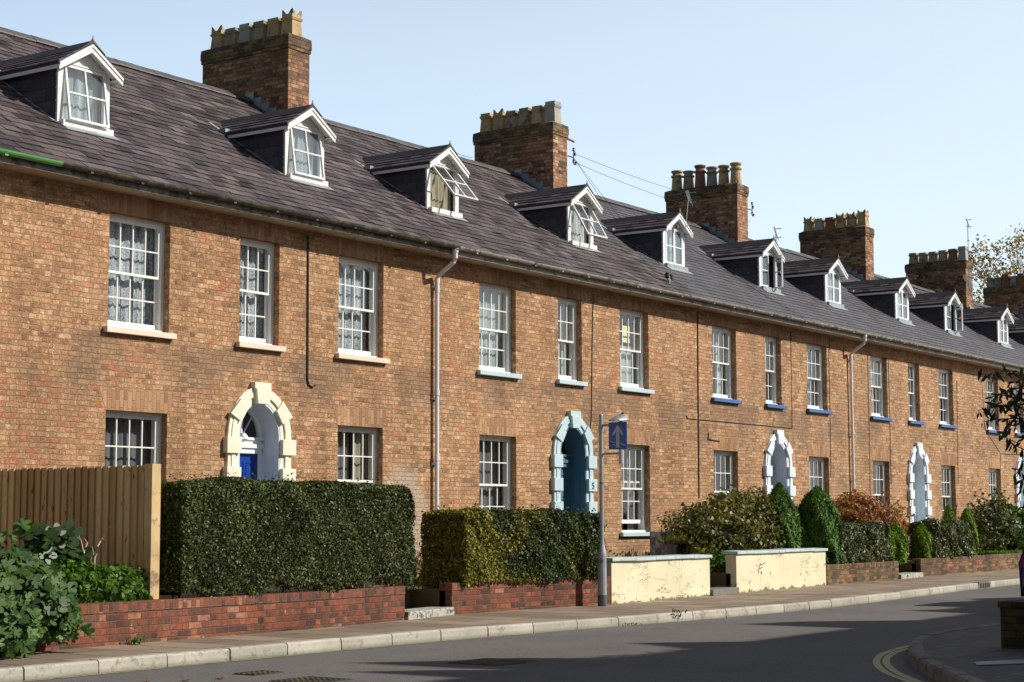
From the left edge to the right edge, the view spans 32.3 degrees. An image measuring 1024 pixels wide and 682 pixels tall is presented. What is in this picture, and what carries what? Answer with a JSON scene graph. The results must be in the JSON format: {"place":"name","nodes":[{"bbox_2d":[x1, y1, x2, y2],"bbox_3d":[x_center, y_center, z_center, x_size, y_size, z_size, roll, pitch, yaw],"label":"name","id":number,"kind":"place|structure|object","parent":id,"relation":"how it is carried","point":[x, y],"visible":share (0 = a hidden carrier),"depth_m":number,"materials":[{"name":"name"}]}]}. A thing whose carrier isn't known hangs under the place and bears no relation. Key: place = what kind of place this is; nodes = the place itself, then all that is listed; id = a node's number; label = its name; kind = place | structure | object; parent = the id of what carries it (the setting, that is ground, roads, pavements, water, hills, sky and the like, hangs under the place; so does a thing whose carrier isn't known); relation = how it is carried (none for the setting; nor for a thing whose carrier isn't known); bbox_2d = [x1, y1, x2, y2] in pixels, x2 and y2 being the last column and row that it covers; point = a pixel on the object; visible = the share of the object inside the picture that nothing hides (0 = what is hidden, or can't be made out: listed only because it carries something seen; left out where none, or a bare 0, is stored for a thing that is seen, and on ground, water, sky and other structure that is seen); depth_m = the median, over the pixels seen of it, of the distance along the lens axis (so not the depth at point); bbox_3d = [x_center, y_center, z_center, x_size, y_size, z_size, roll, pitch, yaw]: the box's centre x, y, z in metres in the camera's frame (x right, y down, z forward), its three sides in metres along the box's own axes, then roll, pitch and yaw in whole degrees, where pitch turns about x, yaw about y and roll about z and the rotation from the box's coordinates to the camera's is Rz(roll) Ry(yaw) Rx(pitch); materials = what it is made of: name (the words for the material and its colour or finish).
{"place":"outdoors","nodes":[
{"label":"outdoors","id":0,"kind":"place"},
{"bbox_2d":[0,113,63,469],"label":"terraced house","id":1,"kind":"structure","parent":0,"point":[25,159],"depth_m":22.65,"materials":[{"name":"brick"}]},
{"bbox_2d":[0,27,460,578],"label":"terraced house","id":2,"kind":"structure","parent":0,"point":[232,283],"depth_m":26.15,"materials":[{"name":"brick"}]},
{"bbox_2d":[105,410,160,466],"bbox_3d":[-5.336,1.855,24.328,0.290,1.750,1.180,-4,-7,34],"label":"window","id":3,"kind":"structure","parent":2,"relation":"in","point":[127,434],"depth_m":24.55,"materials":[{"name":"white paint"}]},
{"bbox_2d":[103,214,176,339],"bbox_3d":[-5.257,-0.885,24.548,0.420,1.655,1.300,-4,-7,34],"label":"window","id":4,"kind":"structure","parent":2,"relation":"in","point":[129,327],"depth_m":24.75,"materials":[{"name":"white paint"}]},
{"bbox_2d":[239,453,257,496],"bbox_3d":[-4.058,2.653,26.329,0.052,1.960,0.720,-4,-7,34],"label":"door","id":5,"kind":"structure","parent":2,"relation":"in","point":[248,462],"depth_m":26.53,"materials":[{"name":"blue paint"}]},
{"bbox_2d":[236,238,285,351],"bbox_3d":[-3.878,-0.686,26.539,0.420,1.655,1.020,-4,-7,34],"label":"window","id":6,"kind":"structure","parent":2,"relation":"in","point":[267,285],"depth_m":26.77,"materials":[{"name":"white paint"}]},
{"bbox_2d":[337,426,376,484],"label":"window","id":7,"kind":"structure","parent":2,"relation":"in","point":[364,439],"depth_m":28.57,"materials":[{"name":"white paint"}]},
{"bbox_2d":[335,257,389,363],"bbox_3d":[-2.538,-0.490,28.502,0.450,1.655,1.290,-4,-7,34],"label":"window","id":8,"kind":"structure","parent":2,"relation":"in","point":[353,274],"depth_m":28.72,"materials":[{"name":"white paint"}]},
{"bbox_2d":[200,8,703,556],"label":"terraced house","id":9,"kind":"structure","parent":0,"point":[560,324],"depth_m":33.19,"materials":[{"name":"brick"}]},
{"bbox_2d":[479,435,510,523],"bbox_3d":[-0.434,2.562,31.408,0.290,1.750,1.180,-4,-7,34],"label":"window","id":10,"kind":"structure","parent":9,"relation":"in","point":[490,462],"depth_m":31.69,"materials":[{"name":"white paint"}]},
{"bbox_2d":[477,283,521,378],"bbox_3d":[-0.355,-0.177,31.627,0.420,1.655,1.300,-4,-7,34],"label":"window","id":11,"kind":"structure","parent":9,"relation":"in","point":[490,296],"depth_m":31.90,"materials":[{"name":"white paint"}]},
{"bbox_2d":[561,467,567,510],"bbox_3d":[0.844,3.360,33.409,0.052,1.960,0.720,-4,-7,34],"label":"door","id":12,"kind":"structure","parent":9,"relation":"in","point":[563,469],"depth_m":33.67,"materials":[{"name":"blue wood"}]},
{"bbox_2d":[556,297,587,386],"bbox_3d":[0.998,0.018,33.581,0.419,1.655,0.990,-4,-7,34],"label":"window","id":13,"kind":"structure","parent":9,"relation":"in","point":[563,378],"depth_m":33.86,"materials":[{"name":"white paint"}]},
{"bbox_2d":[620,445,649,535],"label":"window","id":14,"kind":"structure","parent":9,"relation":"in","point":[632,458],"depth_m":35.62,"materials":[{"name":"white paint"}]},
{"bbox_2d":[619,309,654,393],"bbox_3d":[2.356,0.214,35.544,0.420,1.655,1.280,-4,-7,34],"label":"window","id":15,"kind":"structure","parent":9,"relation":"in","point":[628,355],"depth_m":35.81,"materials":[{"name":"white paint"}]},
{"bbox_2d":[665,272,672,283],"bbox_3d":[3.253,-1.256,36.609,0.086,0.310,0.250,-4,-7,34],"label":"roof vent","id":16,"kind":"object","parent":9,"relation":"on","point":[668,276],"visible":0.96,"depth_m":36.58,"materials":[{"name":"black metal"}]},
{"bbox_2d":[0,569,1019,666],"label":"pavement","id":17,"kind":"structure","parent":0,"point":[792,595],"depth_m":24.73,"materials":[{"name":"grey concrete"}]},
{"bbox_2d":[128,635,145,644],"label":"weed","id":18,"kind":"object","parent":17,"relation":"on","point":[135,639],"visible":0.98,"depth_m":19.23,"materials":[{"name":"green plant"}]},
{"bbox_2d":[405,606,453,619],"bbox_3d":[-1.273,3.796,24.629,0.402,0.125,1.540,-3,-6,23],"label":"stone step","id":19,"kind":"object","parent":17,"relation":"on","point":[422,612],"visible":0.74,"depth_m":24.50,"materials":[{"name":"grey stone"}]},
{"bbox_2d":[598,411,627,605],"bbox_3d":[1.538,2.611,27.592,0.579,3.029,0.314,-4,-7,34],"label":"sign post","id":20,"kind":"object","parent":17,"relation":"on","point":[618,435],"visible":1,"depth_m":27.67,"materials":[{"name":"metal"}]},
{"bbox_2d":[710,587,738,595],"bbox_3d":[3.683,4.514,31.840,0.407,0.130,1.331,-3,-7,28],"label":"stone step","id":21,"kind":"object","parent":17,"relation":"on","point":[716,591],"visible":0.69,"depth_m":31.67,"materials":[{"name":"concrete"}]},
{"bbox_2d":[899,572,922,578],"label":"stone step","id":22,"kind":"object","parent":17,"relation":"on","point":[905,575],"visible":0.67,"depth_m":40.52,"materials":[{"name":"grey stone"}]},
{"bbox_2d":[0,0,1023,303],"label":"sky","id":23,"kind":"structure","parent":0,"point":[909,114],"materials":[{"name":"blue"}]},
{"bbox_2d":[14,584,1023,681],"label":"road","id":24,"kind":"structure","parent":0,"point":[848,643],"depth_m":19.23,"materials":[{"name":"grey asphalt"}]},
{"bbox_2d":[234,670,284,675],"bbox_3d":[-2.413,3.167,16.878,0.285,0.011,0.440,-4,-7,34],"label":"manhole cover","id":25,"kind":"object","parent":24,"relation":"on","point":[260,672],"visible":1,"depth_m":16.84,"materials":[{"name":"black metal"}]},
{"bbox_2d":[17,632,547,681],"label":"worn yellow line","id":26,"kind":"object","parent":24,"relation":"on","point":[264,657],"visible":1,"depth_m":18.67,"materials":[{"name":"paint"}]},
{"bbox_2d":[268,676,352,681],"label":"manhole cover","id":27,"kind":"object","parent":24,"relation":"on","point":[314,679],"visible":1,"depth_m":16.09,"materials":[{"name":"black metal"}]},
{"bbox_2d":[449,658,535,665],"bbox_3d":[-0.199,3.287,18.120,0.640,0.011,0.720,-4,-7,34],"label":"manhole cover","id":28,"kind":"object","parent":24,"relation":"on","point":[492,661],"visible":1,"depth_m":18.08,"materials":[{"name":"black metal"}]},
{"bbox_2d":[0,578,1019,681],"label":"kerb","id":29,"kind":"structure","parent":24,"relation":"on","point":[75,668],"depth_m":20.95,"materials":[{"name":"concrete"}]},
{"bbox_2d":[973,581,990,588],"bbox_3d":[9.923,5.150,37.314,0.146,0.139,0.720,-4,-7,34],"label":"kerb drain","id":30,"kind":"object","parent":29,"relation":"in","point":[983,584],"visible":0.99,"depth_m":37.23,"materials":[{"name":"concrete"}]},
{"bbox_2d":[670,609,686,619],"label":"weed","id":31,"kind":"object","parent":24,"relation":"on","point":[673,614],"visible":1,"depth_m":23.64,"materials":[{"name":"green plant"}]},
{"bbox_2d":[873,645,913,681],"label":"yellow line","id":32,"kind":"object","parent":24,"relation":"on","point":[877,663],"visible":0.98,"depth_m":17.67,"materials":[{"name":"paint"}]},
{"bbox_2d":[882,648,922,681],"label":"yellow line","id":33,"kind":"object","parent":24,"relation":"on","point":[886,662],"visible":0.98,"depth_m":17.54,"materials":[{"name":"paint"}]},
{"bbox_2d":[908,622,1000,681],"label":"kerb","id":34,"kind":"structure","parent":24,"relation":"on","point":[921,660],"depth_m":16.55,"materials":[{"name":"concrete"}]},
{"bbox_2d":[1018,550,1023,596],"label":"parked car","id":35,"kind":"object","parent":24,"relation":"on","point":[1021,567],"visible":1,"depth_m":29.53,"materials":[{"name":"blue paint"}]},
{"bbox_2d":[159,558,915,608],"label":"garden ground","id":36,"kind":"structure","parent":0,"point":[420,597],"depth_m":25.57,"materials":[{"name":"soil"}]},
{"bbox_2d":[0,526,94,659],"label":"fig bush","id":37,"kind":"object","parent":36,"relation":"on","point":[38,602],"visible":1,"depth_m":17.54,"materials":[{"name":"green plant"}]},
{"bbox_2d":[9,517,94,566],"bbox_3d":[-5.137,2.318,19.386,0.520,0.780,1.199,-4,-7,34],"label":"fig bush","id":38,"kind":"object","parent":36,"relation":"on","point":[45,542],"visible":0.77,"depth_m":19.30,"materials":[{"name":"green plant"}]},
{"bbox_2d":[0,464,160,599],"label":"wooden fence","id":39,"kind":"object","parent":36,"relation":"on","point":[117,508],"visible":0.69,"depth_m":20.53,"materials":[{"name":"brown wood"}]},
{"bbox_2d":[49,557,153,603],"bbox_3d":[-4.673,2.766,19.765,1.038,0.745,1.747,-4,-7,34],"label":"leafy plant","id":40,"kind":"object","parent":36,"relation":"on","point":[97,582],"visible":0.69,"depth_m":19.47,"materials":[{"name":"green plant"}]},
{"bbox_2d":[66,536,104,563],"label":"dead twigs","id":41,"kind":"object","parent":40,"relation":"on","point":[80,540],"visible":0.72,"depth_m":19.87,"materials":[{"name":"brown plant"}]},
{"bbox_2d":[159,469,418,597],"bbox_3d":[-2.917,2.488,22.471,1.400,1.705,5.085,-4,-7,30],"label":"hedge","id":42,"kind":"object","parent":36,"relation":"on","point":[258,536],"visible":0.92,"depth_m":21.68,"materials":[{"name":"green plant"}]},
{"bbox_2d":[302,581,438,589],"bbox_3d":[-2.151,3.590,25.905,2.036,0.088,2.635,-4,-7,34],"label":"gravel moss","id":43,"kind":"object","parent":36,"relation":"on","point":[416,584],"visible":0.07,"depth_m":25.60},
{"bbox_2d":[403,539,428,582],"bbox_3d":[-1.513,3.394,27.384,1.189,0.809,1.558,-2,-6,14],"label":"leafy plant","id":44,"kind":"object","parent":36,"relation":"on","point":[418,579],"visible":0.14,"depth_m":27.23,"materials":[{"name":"green plant"}]},
{"bbox_2d":[419,501,607,586],"bbox_3d":[0.032,3.128,27.053,1.118,1.342,3.667,-5,-7,38],"label":"hedge","id":45,"kind":"object","parent":36,"relation":"on","point":[470,545],"visible":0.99,"depth_m":26.31,"materials":[{"name":"green plant"}]},
{"bbox_2d":[595,550,652,563],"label":"leafy plant","id":46,"kind":"object","parent":36,"relation":"on","point":[609,551],"visible":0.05,"depth_m":33.31,"materials":[{"name":"green plant"}]},
{"bbox_2d":[650,531,692,555],"bbox_3d":[3.092,4.075,34.304,0.600,0.766,0.650,-4,-7,34],"label":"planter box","id":47,"kind":"object","parent":36,"relation":"on","point":[658,548],"visible":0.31,"depth_m":34.07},
{"bbox_2d":[698,545,728,571],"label":"leafy plant","id":48,"kind":"object","parent":36,"relation":"on","point":[716,565],"visible":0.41,"depth_m":33.30,"materials":[{"name":"green plant"}]},
{"bbox_2d":[654,484,786,560],"bbox_3d":[4.085,3.638,34.482,1.817,1.697,5.292,-4,-7,34],"label":"flowering shrub","id":49,"kind":"object","parent":36,"relation":"on","point":[734,520],"visible":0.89,"depth_m":33.95,"materials":[{"name":"green plant"}]},
{"bbox_2d":[762,482,801,548],"bbox_3d":[5.441,3.819,35.888,0.951,1.925,1.054,-4,-7,34],"label":"conifer","id":50,"kind":"object","parent":36,"relation":"on","point":[790,527],"visible":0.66,"depth_m":35.62,"materials":[{"name":"green plant"}]},
{"bbox_2d":[796,486,842,563],"bbox_3d":[6.488,4.013,37.605,1.077,1.880,1.189,-4,-7,34],"label":"conifer","id":51,"kind":"object","parent":36,"relation":"on","point":[817,509],"visible":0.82,"depth_m":37.26,"materials":[{"name":"green plant"}]},
{"bbox_2d":[836,518,894,563],"bbox_3d":[7.496,4.434,38.849,1.029,1.094,3.054,-4,-7,34],"label":"hedge","id":52,"kind":"object","parent":36,"relation":"on","point":[865,542],"visible":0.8,"depth_m":38.65,"materials":[{"name":"green plant"}]},
{"bbox_2d":[832,489,915,544],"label":"red shrub","id":53,"kind":"object","parent":36,"relation":"on","point":[857,507],"visible":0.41,"depth_m":41.56,"materials":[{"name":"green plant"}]},
{"bbox_2d":[888,529,896,560],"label":"conifer","id":54,"kind":"object","parent":36,"relation":"on","point":[892,542],"visible":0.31,"depth_m":40.09,"materials":[{"name":"green plant"}]},
{"bbox_2d":[890,522,909,564],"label":"conifer","id":55,"kind":"object","parent":36,"relation":"on","point":[901,544],"visible":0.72,"depth_m":40.36,"materials":[{"name":"green plant"}]},
{"bbox_2d":[911,522,933,558],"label":"conifer","id":56,"kind":"object","parent":36,"relation":"on","point":[921,540],"visible":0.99,"depth_m":42.47,"materials":[{"name":"green plant"}]},
{"bbox_2d":[907,516,974,559],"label":"hedge","id":57,"kind":"object","parent":36,"relation":"on","point":[952,538],"visible":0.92,"depth_m":43.34,"materials":[{"name":"green plant"}]},
{"bbox_2d":[941,503,955,519],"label":"conifer","id":58,"kind":"object","parent":36,"relation":"on","point":[947,512],"visible":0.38,"depth_m":46.82,"materials":[{"name":"green plant"}]},
{"bbox_2d":[959,507,979,554],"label":"conifer","id":59,"kind":"object","parent":36,"relation":"on","point":[966,516],"visible":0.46,"depth_m":45.72,"materials":[{"name":"green plant"}]},
{"bbox_2d":[961,487,1020,554],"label":"spotted shrub","id":60,"kind":"object","parent":36,"relation":"on","point":[994,513],"visible":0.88,"depth_m":48.81,"materials":[{"name":"green plant"}]},
{"bbox_2d":[977,549,1023,554],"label":"grass","id":61,"kind":"structure","parent":36,"relation":"on","point":[985,552],"depth_m":48.21,"materials":[{"name":"green plant"}]},
{"bbox_2d":[989,503,1023,550],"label":"laurel","id":62,"kind":"object","parent":36,"relation":"on","point":[1018,538],"visible":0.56,"depth_m":49.36,"materials":[{"name":"green plant"}]},
{"bbox_2d":[799,209,1023,540],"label":"terraced house","id":63,"kind":"structure","parent":0,"point":[847,238],"depth_m":53.77,"materials":[{"name":"brick"}]},
{"bbox_2d":[988,468,996,505],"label":"window","id":64,"kind":"structure","parent":63,"relation":"in","point":[994,471],"depth_m":52.76,"materials":[{"name":"white paint"}]},
{"bbox_2d":[986,378,999,433],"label":"window","id":65,"kind":"structure","parent":63,"relation":"in","point":[992,429],"depth_m":52.97,"materials":[{"name":"white paint"}]},
{"bbox_2d":[1014,383,1022,435],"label":"window","id":66,"kind":"structure","parent":63,"relation":"in","point":[1017,429],"depth_m":54.81,"materials":[{"name":"white paint"}]},
{"bbox_2d":[904,246,1023,345],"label":"terraced house","id":67,"kind":"structure","parent":0,"point":[945,271],"depth_m":61.79,"materials":[{"name":"brick"}]},
{"bbox_2d":[963,274,974,307],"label":"tv aerial","id":68,"kind":"object","parent":67,"relation":"attached to","point":[969,280],"visible":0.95,"depth_m":60.78,"materials":[{"name":"grey metal"}]},
{"bbox_2d":[966,219,971,290],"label":"tv aerial","id":69,"kind":"object","parent":67,"relation":"attached to","point":[968,246],"visible":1,"depth_m":61.39,"materials":[{"name":"grey metal"}]},
{"bbox_2d":[922,624,1023,681],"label":"pavement","id":70,"kind":"structure","parent":0,"point":[964,650],"depth_m":17.66,"materials":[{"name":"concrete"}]},
{"bbox_2d":[974,659,1023,664],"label":"cover slab","id":71,"kind":"structure","parent":70,"relation":"in","point":[1005,662],"depth_m":16.30,"materials":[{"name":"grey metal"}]},
{"bbox_2d":[977,363,1023,523],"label":"tree","id":72,"kind":"object","parent":70,"relation":"on","point":[1013,403],"visible":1,"depth_m":18.39,"materials":[{"name":"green plant"}]},
{"bbox_2d":[998,600,1023,648],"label":"garden wall","id":73,"kind":"structure","parent":70,"relation":"on","point":[1012,622],"depth_m":18.21,"materials":[{"name":"brick"}]},
{"label":"ground","id":74,"kind":"structure","parent":0,"visible":0},
{"bbox_2d":[1,586,404,653],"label":"garden wall","id":75,"kind":"structure","parent":74,"relation":"on","point":[123,622],"depth_m":20.77,"materials":[{"name":"brick"}]},
{"bbox_2d":[439,576,609,613],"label":"garden wall","id":76,"kind":"structure","parent":74,"relation":"on","point":[505,595],"depth_m":26.53,"materials":[{"name":"brick"}]},
{"bbox_2d":[606,554,711,603],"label":"garden wall","id":77,"kind":"structure","parent":74,"relation":"on","point":[648,578],"depth_m":29.57,"materials":[{"name":"beige paint"}]},
{"bbox_2d":[473,100,868,537],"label":"terraced house","id":78,"kind":"structure","parent":74,"relation":"on","point":[767,393],"depth_m":40.37,"materials":[{"name":"brick"}]},
{"bbox_2d":[567,148,576,164],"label":"wire bracket","id":79,"kind":"object","parent":78,"relation":"attached to","point":[574,161],"visible":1,"depth_m":41.18,"materials":[{"name":"grey metal"}]},
{"bbox_2d":[576,161,698,307],"bbox_3d":[2.682,-2.485,39.185,0.010,3.975,4.399,4,-7,-34],"label":"overhead wire","id":80,"kind":"object","parent":79,"relation":"attached to","point":[617,214],"visible":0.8,"depth_m":39.92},
{"bbox_2d":[576,154,723,203],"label":"overhead wire","id":81,"kind":"object","parent":79,"relation":"attached to","point":[645,180],"visible":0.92,"depth_m":43.66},
{"bbox_2d":[582,165,725,215],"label":"overhead wire","id":82,"kind":"object","parent":79,"relation":"attached to","point":[652,193],"visible":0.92,"depth_m":44.19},
{"bbox_2d":[685,190,695,221],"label":"tv aerial","id":83,"kind":"object","parent":78,"relation":"attached to","point":[688,197],"visible":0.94,"depth_m":42.73,"materials":[{"name":"grey metal"}]},
{"bbox_2d":[714,450,733,495],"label":"window","id":84,"kind":"structure","parent":78,"relation":"in","point":[729,454],"depth_m":38.78,"materials":[{"name":"white paint"}]},
{"bbox_2d":[711,326,741,403],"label":"window","id":85,"kind":"structure","parent":78,"relation":"in","point":[719,396],"depth_m":39.06,"materials":[{"name":"white paint"}]},
{"bbox_2d":[692,249,802,317],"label":"overhead wire","id":86,"kind":"object","parent":78,"relation":"on","point":[742,281],"visible":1,"depth_m":41.79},
{"bbox_2d":[765,336,786,408],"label":"window","id":87,"kind":"structure","parent":78,"relation":"in","point":[770,347],"depth_m":40.93,"materials":[{"name":"white paint"}]},
{"bbox_2d":[809,457,824,491],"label":"window","id":88,"kind":"structure","parent":78,"relation":"in","point":[820,460],"depth_m":42.77,"materials":[{"name":"white paint"}]},
{"bbox_2d":[806,344,831,413],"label":"window","id":89,"kind":"structure","parent":78,"relation":"in","point":[811,392],"depth_m":42.98,"materials":[{"name":"white paint"}]},
{"bbox_2d":[723,548,827,592],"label":"garden wall","id":90,"kind":"structure","parent":74,"relation":"on","point":[763,570],"depth_m":34.02,"materials":[{"name":"beige paint"}]},
{"bbox_2d":[664,162,988,553],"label":"terraced house","id":91,"kind":"structure","parent":74,"relation":"on","point":[912,416],"depth_m":47.70,"materials":[{"name":"brick"}]},
{"bbox_2d":[748,202,754,215],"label":"wire bracket","id":92,"kind":"object","parent":91,"relation":"attached to","point":[752,213],"visible":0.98,"depth_m":48.66,"materials":[{"name":"grey metal"}]},
{"bbox_2d":[774,226,781,241],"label":"tv aerial","id":93,"kind":"object","parent":91,"relation":"attached to","point":[776,233],"visible":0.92,"depth_m":47.13,"materials":[{"name":"grey metal"}]},
{"bbox_2d":[873,461,885,505],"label":"window","id":94,"kind":"structure","parent":91,"relation":"in","point":[881,464],"depth_m":45.80,"materials":[{"name":"white paint"}]},
{"bbox_2d":[870,356,891,420],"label":"window","id":95,"kind":"structure","parent":91,"relation":"in","point":[876,363],"depth_m":46.04,"materials":[{"name":"white paint"}]},
{"bbox_2d":[908,363,924,424],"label":"window","id":96,"kind":"structure","parent":91,"relation":"in","point":[912,409],"depth_m":47.86,"materials":[{"name":"white paint"}]},
{"bbox_2d":[941,465,951,515],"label":"window","id":97,"kind":"structure","parent":91,"relation":"in","point":[948,482],"depth_m":49.66,"materials":[{"name":"white paint"}]},
{"bbox_2d":[938,369,957,428],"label":"window","id":98,"kind":"structure","parent":91,"relation":"in","point":[945,423],"depth_m":49.89,"materials":[{"name":"white paint"}]},
{"bbox_2d":[826,561,898,584],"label":"garden wall","id":99,"kind":"structure","parent":74,"relation":"on","point":[858,572],"depth_m":37.94,"materials":[{"name":"brick"}]},
{"bbox_2d":[912,553,1021,576],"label":"garden wall","id":100,"kind":"structure","parent":74,"relation":"on","point":[957,565],"depth_m":44.09,"materials":[{"name":"brick"}]},
{"bbox_2d":[967,223,1023,304],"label":"tree","id":101,"kind":"object","parent":74,"relation":"on","point":[982,274],"visible":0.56,"depth_m":103.85,"materials":[{"name":"green plant"}]},
{"bbox_2d":[983,273,1023,318],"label":"terraced house","id":102,"kind":"structure","parent":74,"relation":"on","point":[1005,289],"depth_m":68.65,"materials":[{"name":"brick"}]}
]}

